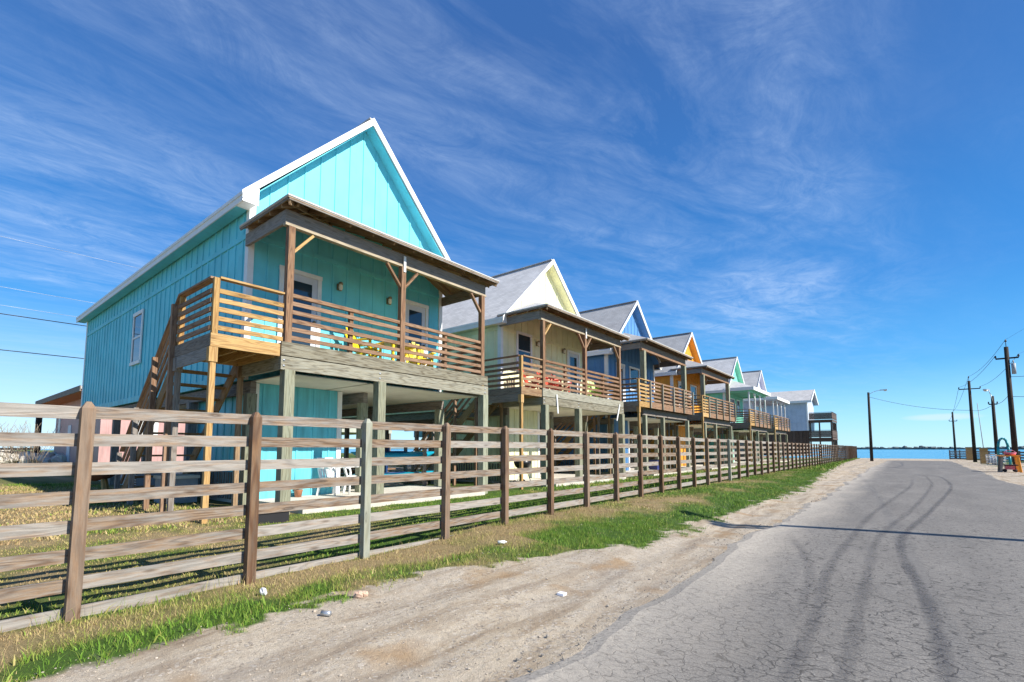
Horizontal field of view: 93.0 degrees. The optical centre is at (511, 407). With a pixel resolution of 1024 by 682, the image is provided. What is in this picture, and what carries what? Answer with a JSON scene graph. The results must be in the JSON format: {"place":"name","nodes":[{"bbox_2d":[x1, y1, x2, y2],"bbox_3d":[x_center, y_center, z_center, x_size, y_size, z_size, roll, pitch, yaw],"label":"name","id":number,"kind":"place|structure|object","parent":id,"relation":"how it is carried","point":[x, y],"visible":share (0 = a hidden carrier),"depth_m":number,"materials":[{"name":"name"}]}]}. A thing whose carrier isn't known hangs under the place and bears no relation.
{"place":"outdoors","nodes":[
{"label":"outdoors","id":0,"kind":"place"},
{"bbox_2d":[0,349,83,358],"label":"power line","id":1,"kind":"object","parent":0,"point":[41,354],"visible":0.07,"depth_m":32.77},
{"bbox_2d":[0,313,84,325],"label":"power line","id":2,"kind":"object","parent":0,"point":[41,319],"visible":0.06,"depth_m":32.82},
{"bbox_2d":[1,236,135,267],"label":"power line","id":3,"kind":"object","parent":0,"point":[66,251],"visible":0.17,"depth_m":33.95,"materials":[{"name":"metal"}]},
{"bbox_2d":[0,505,706,681],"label":"verge grass","id":4,"kind":"structure","parent":0,"point":[418,567],"depth_m":4.56,"materials":[{"name":"green plant"}]},
{"bbox_2d":[259,588,266,595],"bbox_3d":[-2.126,1.571,4.154,0.062,0.072,0.055,1,-5,-13],"label":"crumpled paper","id":5,"kind":"object","parent":4,"relation":"on","point":[262,591],"visible":0.85,"depth_m":4.13,"materials":[{"name":"white paper"}]},
{"bbox_2d":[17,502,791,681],"bbox_3d":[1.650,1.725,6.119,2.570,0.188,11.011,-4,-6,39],"label":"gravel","id":6,"kind":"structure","parent":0,"point":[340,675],"depth_m":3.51,"materials":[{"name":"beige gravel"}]},
{"bbox_2d":[0,450,1023,681],"bbox_3d":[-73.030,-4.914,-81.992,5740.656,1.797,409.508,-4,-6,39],"label":"ground","id":7,"kind":"structure","parent":0,"point":[424,635],"depth_m":4.12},
{"bbox_2d":[0,419,38,462],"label":"bare shrub","id":8,"kind":"object","parent":7,"relation":"on","point":[7,450],"visible":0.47,"depth_m":32.87,"materials":[{"name":"plant"}]},
{"bbox_2d":[0,447,40,453],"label":"fence","id":9,"kind":"object","parent":7,"relation":"on","point":[38,449],"visible":0.2,"depth_m":41.09,"materials":[{"name":"wood"}]},
{"bbox_2d":[0,421,59,462],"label":"bare shrub","id":10,"kind":"object","parent":7,"relation":"on","point":[31,452],"visible":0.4,"depth_m":34.18,"materials":[{"name":"plant"}]},
{"bbox_2d":[0,450,66,462],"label":"riprap","id":11,"kind":"object","parent":7,"relation":"on","point":[53,457],"visible":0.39,"depth_m":40.17,"materials":[{"name":"stone"}]},
{"bbox_2d":[91,474,114,489],"bbox_3d":[-11.341,1.981,13.226,1.120,0.746,1.120,-4,-6,39],"label":"fire bowl","id":12,"kind":"object","parent":7,"relation":"on","point":[104,482],"visible":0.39,"depth_m":13.12,"materials":[{"name":"metal"}]},
{"bbox_2d":[33,385,184,461],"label":"pink house","id":13,"kind":"structure","parent":7,"relation":"on","point":[70,397],"depth_m":37.79,"materials":[{"name":"pink wood"}]},
{"bbox_2d":[58,419,60,432],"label":"window","id":14,"kind":"structure","parent":13,"relation":"in","point":[59,422],"depth_m":43.22,"materials":[{"name":"white paint"}]},
{"bbox_2d":[66,425,71,461],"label":"door","id":15,"kind":"structure","parent":13,"relation":"in","point":[69,426],"depth_m":40.11,"materials":[{"name":"paint"}]},
{"bbox_2d":[0,482,244,544],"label":"yard grass","id":16,"kind":"structure","parent":7,"relation":"on","point":[70,486],"depth_m":9.63,"materials":[{"name":"plant"}]},
{"bbox_2d":[134,473,160,485],"bbox_3d":[-9.599,1.856,12.849,0.820,0.820,0.780,-4,-6,39],"label":"air conditioner","id":17,"kind":"object","parent":7,"relation":"on","point":[138,481],"visible":0.09,"depth_m":12.40,"materials":[{"name":"grey plastic"}]},
{"bbox_2d":[153,474,199,503],"bbox_3d":[-7.788,1.873,11.264,0.760,0.620,0.710,-4,-6,39],"label":"storage chest","id":18,"kind":"object","parent":7,"relation":"on","point":[185,479],"visible":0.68,"depth_m":11.13,"materials":[{"name":"grey plastic"}]},
{"bbox_2d":[258,511,289,523],"bbox_3d":[-4.137,1.883,8.294,0.260,0.240,0.570,-4,-6,39],"label":"drain box","id":19,"kind":"object","parent":7,"relation":"on","point":[274,517],"visible":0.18,"depth_m":8.23,"materials":[{"name":"grey concrete"}]},
{"bbox_2d":[76,118,499,523],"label":"beach house","id":20,"kind":"structure","parent":7,"relation":"on","point":[259,296],"depth_m":11.85,"materials":[{"name":"teal wood"}]},
{"bbox_2d":[129,309,143,365],"bbox_3d":[-12.122,-2.259,15.693,1.090,1.740,0.060,-4,-6,39],"label":"window","id":21,"kind":"structure","parent":20,"relation":"in","point":[138,317],"depth_m":15.70,"materials":[{"name":"glass"}]},
{"bbox_2d":[294,489,302,496],"bbox_3d":[-4.927,1.881,11.237,0.416,0.360,0.402,3,-6,-34],"label":"flower pot","id":22,"kind":"object","parent":20,"relation":"on","point":[297,492],"visible":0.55,"depth_m":11.15,"materials":[{"name":"ceramic"}]},
{"bbox_2d":[316,457,351,495],"bbox_3d":[-4.314,1.659,11.758,0.628,0.900,0.608,-2,-5,24],"label":"plastic chair","id":23,"kind":"object","parent":20,"relation":"on","point":[332,469],"visible":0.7,"depth_m":11.78,"materials":[{"name":"white plastic"}]},
{"bbox_2d":[341,457,358,492],"bbox_3d":[-4.133,1.735,12.666,0.628,0.900,0.608,2,-5,-24],"label":"plastic chair","id":24,"kind":"object","parent":20,"relation":"on","point":[343,488],"visible":0.28,"depth_m":12.43,"materials":[{"name":"white plastic"}]},
{"bbox_2d":[345,327,383,357],"bbox_3d":[-3.717,-1.542,12.051,0.837,0.990,0.780,-1,-5,10],"label":"adirondack chair","id":25,"kind":"object","parent":20,"relation":"on","point":[363,346],"visible":0.36,"depth_m":11.95,"materials":[{"name":"yellow wood"}]},
{"bbox_2d":[340,467,395,473],"bbox_3d":[-5.120,2.114,16.180,1.718,0.784,1.700,-3,-6,33],"label":"picnic table","id":26,"kind":"object","parent":20,"relation":"on","point":[352,470],"visible":0.12,"depth_m":15.73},
{"bbox_2d":[374,342,419,364],"bbox_3d":[-3.001,-1.315,12.636,0.888,0.625,1.000,-4,-6,39],"label":"patio table","id":27,"kind":"object","parent":20,"relation":"on","point":[395,346],"visible":0.29,"depth_m":12.54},
{"bbox_2d":[403,448,426,485],"bbox_3d":[-3.479,1.696,14.338,1.000,1.250,1.720,-4,-6,39],"label":"kayak rack","id":28,"kind":"object","parent":20,"relation":"on","point":[423,482],"visible":0.22,"depth_m":14.70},
{"bbox_2d":[351,448,433,456],"bbox_3d":[-3.429,1.302,14.434,0.720,0.590,3.100,-4,-6,39],"label":"kayak","id":29,"kind":"object","parent":28,"relation":"on","point":[388,453],"visible":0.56,"depth_m":14.27,"materials":[{"name":"teal plastic"}]},
{"bbox_2d":[351,465,433,482],"bbox_3d":[-3.453,1.901,14.274,0.720,0.590,3.100,-4,-6,39],"label":"kayak","id":30,"kind":"object","parent":28,"relation":"on","point":[386,472],"visible":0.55,"depth_m":14.11,"materials":[{"name":"teal plastic"}]},
{"bbox_2d":[405,342,435,366],"bbox_3d":[-2.640,-1.415,13.556,0.780,0.990,0.837,3,-6,-31],"label":"adirondack chair","id":31,"kind":"object","parent":20,"relation":"on","point":[421,357],"visible":0.38,"depth_m":13.47,"materials":[{"name":"yellow wood"}]},
{"bbox_2d":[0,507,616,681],"bbox_3d":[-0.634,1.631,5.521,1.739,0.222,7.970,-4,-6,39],"label":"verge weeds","id":32,"kind":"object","parent":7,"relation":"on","point":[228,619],"visible":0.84,"depth_m":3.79,"materials":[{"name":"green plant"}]},
{"bbox_2d":[320,610,331,615],"bbox_3d":[-1.390,1.537,3.630,0.075,0.040,0.040,-1,-5,17],"label":"crumpled can","id":33,"kind":"object","parent":7,"relation":"on","point":[325,613],"visible":1,"depth_m":3.62,"materials":[{"name":"metal"}]},
{"bbox_2d":[0,489,653,619],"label":"yard grass","id":34,"kind":"structure","parent":7,"relation":"on","point":[521,504],"depth_m":6.45,"materials":[{"name":"green plant"}]},
{"bbox_2d":[354,590,367,597],"bbox_3d":[-1.265,1.565,4.077,0.123,0.065,0.084,2,-5,-23],"label":"paper bag","id":35,"kind":"object","parent":7,"relation":"on","point":[359,594],"visible":0.99,"depth_m":4.05,"materials":[{"name":"beige paper"}]},
{"bbox_2d":[342,428,391,450],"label":"back house","id":36,"kind":"structure","parent":7,"relation":"on","point":[352,431],"depth_m":46.12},
{"bbox_2d":[0,401,856,632],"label":"board fence","id":37,"kind":"object","parent":7,"relation":"on","point":[80,497],"visible":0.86,"depth_m":4.63,"materials":[{"name":"brown wood"}]},
{"bbox_2d":[340,259,629,489],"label":"beach house","id":38,"kind":"structure","parent":7,"relation":"on","point":[535,321],"depth_m":18.44,"materials":[{"name":"beige wood"}]},
{"bbox_2d":[516,330,532,371],"bbox_3d":[0.475,-2.145,18.483,0.055,1.440,1.010,-4,-6,39],"label":"window","id":39,"kind":"structure","parent":38,"relation":"in","point":[523,340],"depth_m":18.51,"materials":[{"name":"white glass"}]},
{"bbox_2d":[518,369,539,388],"bbox_3d":[0.660,-1.030,17.405,0.837,0.990,0.780,-2,-5,19],"label":"adirondack chair","id":40,"kind":"object","parent":38,"relation":"on","point":[526,381],"visible":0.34,"depth_m":17.15,"materials":[{"name":"red wood"}]},
{"bbox_2d":[536,372,562,390],"bbox_3d":[1.375,-0.968,18.141,0.837,0.990,0.780,-3,-6,33],"label":"adirondack chair","id":41,"kind":"object","parent":38,"relation":"on","point":[552,384],"visible":0.27,"depth_m":18.11,"materials":[{"name":"red wood"}]},
{"bbox_2d":[546,374,570,391],"bbox_3d":[1.795,-0.884,19.134,0.780,0.990,0.837,3,-6,-34],"label":"adirondack chair","id":42,"kind":"object","parent":38,"relation":"on","point":[558,381],"visible":0.24,"depth_m":19.07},
{"bbox_2d":[582,381,600,396],"bbox_3d":[3.377,-0.773,20.447,0.780,0.990,0.837,2,-5,-22],"label":"adirondack chair","id":43,"kind":"object","parent":38,"relation":"on","point":[596,392],"visible":0.31,"depth_m":20.49,"materials":[{"name":"plastic"}]},
{"bbox_2d":[513,461,530,481],"bbox_3d":[0.350,2.034,16.209,0.596,1.010,0.609,-4,-6,39],"label":"kettle grill","id":44,"kind":"object","parent":7,"relation":"on","point":[526,464],"visible":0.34,"depth_m":16.03,"materials":[{"name":"black metal"}]},
{"bbox_2d":[407,300,693,475],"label":"beach house","id":45,"kind":"structure","parent":7,"relation":"on","point":[644,356],"depth_m":24.71,"materials":[{"name":"blue wood"}]},
{"bbox_2d":[629,366,639,389],"bbox_3d":[6.588,-1.525,26.067,0.055,1.280,1.290,-4,-6,39],"label":"window","id":46,"kind":"structure","parent":45,"relation":"in","point":[634,372],"depth_m":26.01,"materials":[{"name":"white glass"}]},
{"bbox_2d":[648,459,658,469],"bbox_3d":[7.676,3.030,25.996,0.500,0.550,0.780,-4,-6,39],"label":"storage bin","id":47,"kind":"object","parent":45,"relation":"on","point":[656,467],"visible":0.61,"depth_m":25.73,"materials":[{"name":"blue plastic"}]},
{"bbox_2d":[557,591,566,595],"bbox_3d":[0.436,1.628,4.253,0.068,0.020,0.061,-4,-6,39],"label":"flattened cup","id":48,"kind":"object","parent":7,"relation":"on","point":[561,593],"visible":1,"depth_m":4.24,"materials":[{"name":"paper"}]},
{"bbox_2d":[540,332,735,469],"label":"beach house","id":49,"kind":"structure","parent":7,"relation":"on","point":[699,374],"depth_m":31.11,"materials":[{"name":"wood"}]},
{"bbox_2d":[690,384,696,403],"bbox_3d":[12.460,-0.911,33.349,0.055,1.280,1.240,-4,-6,39],"label":"window","id":50,"kind":"structure","parent":49,"relation":"in","point":[692,388],"depth_m":33.50,"materials":[{"name":"glass"}]},
{"bbox_2d":[468,492,827,681],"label":"asphalt crumbs","id":51,"kind":"object","parent":7,"relation":"on","point":[517,659],"visible":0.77,"depth_m":3.63,"materials":[{"name":"grey asphalt"}]},
{"bbox_2d":[689,357,771,464],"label":"beach house","id":52,"kind":"structure","parent":7,"relation":"on","point":[740,390],"depth_m":40.02,"materials":[{"name":"green wood"}]},
{"bbox_2d":[736,400,739,413],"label":"window","id":53,"kind":"structure","parent":52,"relation":"in","point":[737,401],"depth_m":42.47,"materials":[{"name":"white glass"}]},
{"bbox_2d":[734,370,790,462],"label":"beach house","id":54,"kind":"structure","parent":7,"relation":"on","point":[754,378],"depth_m":47.15,"materials":[{"name":"white wood"}]},
{"bbox_2d":[759,389,837,457],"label":"bayside house","id":55,"kind":"structure","parent":7,"relation":"on","point":[801,414],"depth_m":74.68,"materials":[{"name":"white wood"}]},
{"bbox_2d":[867,389,886,460],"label":"lamp post","id":56,"kind":"object","parent":7,"relation":"on","point":[870,431],"visible":0.94,"depth_m":49.77,"materials":[{"name":"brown wood"}]},
{"bbox_2d":[949,412,956,457],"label":"utility pole","id":57,"kind":"object","parent":7,"relation":"on","point":[954,438],"visible":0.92,"depth_m":74.60,"materials":[{"name":"brown wood"}]},
{"bbox_2d":[949,450,979,459],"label":"fence","id":58,"kind":"object","parent":7,"relation":"on","point":[959,454],"visible":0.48,"depth_m":57.80,"materials":[{"name":"wood"}]},
{"bbox_2d":[958,377,983,461],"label":"utility pole","id":59,"kind":"object","parent":7,"relation":"on","point":[974,452],"visible":0.92,"depth_m":46.07,"materials":[{"name":"brown wood"}]},
{"bbox_2d":[979,448,988,463],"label":"timber block","id":60,"kind":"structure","parent":7,"relation":"on","point":[984,457],"depth_m":40.79,"materials":[{"name":"brown wood"}]},
{"bbox_2d":[983,389,997,456],"bbox_3d":[37.919,1.710,38.461,1.454,6.355,0.533,2,-5,-20],"label":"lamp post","id":61,"kind":"object","parent":7,"relation":"on","point":[993,404],"visible":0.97,"depth_m":38.61,"materials":[{"name":"brown wood"}]},
{"bbox_2d":[986,454,1005,464],"bbox_3d":[37.006,3.979,37.154,1.028,0.814,0.628,-4,-6,39],"label":"wire crate","id":62,"kind":"object","parent":7,"relation":"on","point":[993,460],"visible":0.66,"depth_m":37.10,"materials":[{"name":"white metal"}]},
{"bbox_2d":[984,451,1023,461],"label":"fence","id":63,"kind":"object","parent":7,"relation":"on","point":[989,452],"visible":0.26,"depth_m":49.11,"materials":[{"name":"grey wood"}]},
{"bbox_2d":[994,340,1019,468],"bbox_3d":[30.171,-0.058,29.359,0.301,8.350,1.090,4,-6,-40],"label":"utility pole","id":64,"kind":"object","parent":7,"relation":"on","point":[1013,431],"visible":0.94,"depth_m":29.31,"materials":[{"name":"brown wood"}]},
{"bbox_2d":[996,455,1022,472],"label":"display table","id":65,"kind":"object","parent":7,"relation":"on","point":[1017,464],"visible":0.95,"depth_m":26.10,"materials":[{"name":"orange paint"}]},
{"bbox_2d":[1003,450,1015,454],"bbox_3d":[26.831,2.421,26.179,0.520,0.274,0.659,-4,-6,39],"label":"basket","id":66,"kind":"object","parent":65,"relation":"on","point":[1009,453],"visible":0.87,"depth_m":26.13,"materials":[{"name":"red plastic"}]},
{"bbox_2d":[1003,466,1017,471],"bbox_3d":[26.933,3.299,26.281,0.555,0.337,0.520,-4,-6,39],"label":"toy cart","id":67,"kind":"object","parent":7,"relation":"on","point":[1009,467],"visible":0.92,"depth_m":26.13,"materials":[{"name":"red plastic"}]},
{"bbox_2d":[0,0,1023,448],"label":"sky","id":68,"kind":"structure","parent":0,"point":[828,195],"materials":[{"name":"blue"}]},
{"bbox_2d":[41,449,1023,459],"bbox_3d":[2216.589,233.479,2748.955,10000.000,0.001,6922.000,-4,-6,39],"label":"water","id":69,"kind":"structure","parent":0,"point":[904,454],"depth_m":172.39,"materials":[{"name":"blue liquid"}]},
{"bbox_2d":[391,446,1023,449],"bbox_3d":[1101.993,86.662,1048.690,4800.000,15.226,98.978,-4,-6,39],"label":"tree line","id":70,"kind":"object","parent":69,"relation":"on","point":[952,448],"visible":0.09,"depth_m":1116.89,"materials":[{"name":"green plant"}]},
{"bbox_2d":[532,462,813,491],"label":"yard grass","id":71,"kind":"structure","parent":0,"point":[573,486],"depth_m":18.47,"materials":[{"name":"green plant"}]},
{"bbox_2d":[573,468,830,525],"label":"verge grass","id":72,"kind":"structure","parent":0,"point":[757,477],"depth_m":12.57,"materials":[{"name":"green plant"}]},
{"bbox_2d":[508,460,1023,681],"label":"road","id":73,"kind":"structure","parent":0,"point":[898,571],"depth_m":3.93,"materials":[{"name":"grey asphalt"}]},
{"bbox_2d":[794,457,859,470],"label":"verge grass","id":74,"kind":"structure","parent":0,"point":[831,465],"depth_m":32.38,"materials":[{"name":"green plant"}]},
{"bbox_2d":[965,447,972,459],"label":"timber block","id":75,"kind":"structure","parent":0,"point":[969,454],"depth_m":53.34,"materials":[{"name":"brown wood"}]},
{"bbox_2d":[997,437,1011,465],"bbox_3d":[36.073,3.212,35.654,0.745,2.091,0.148,-4,-6,39],"label":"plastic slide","id":76,"kind":"object","parent":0,"point":[999,450],"visible":0.7,"depth_m":35.65,"materials":[{"name":"teal plastic"}]}
]}

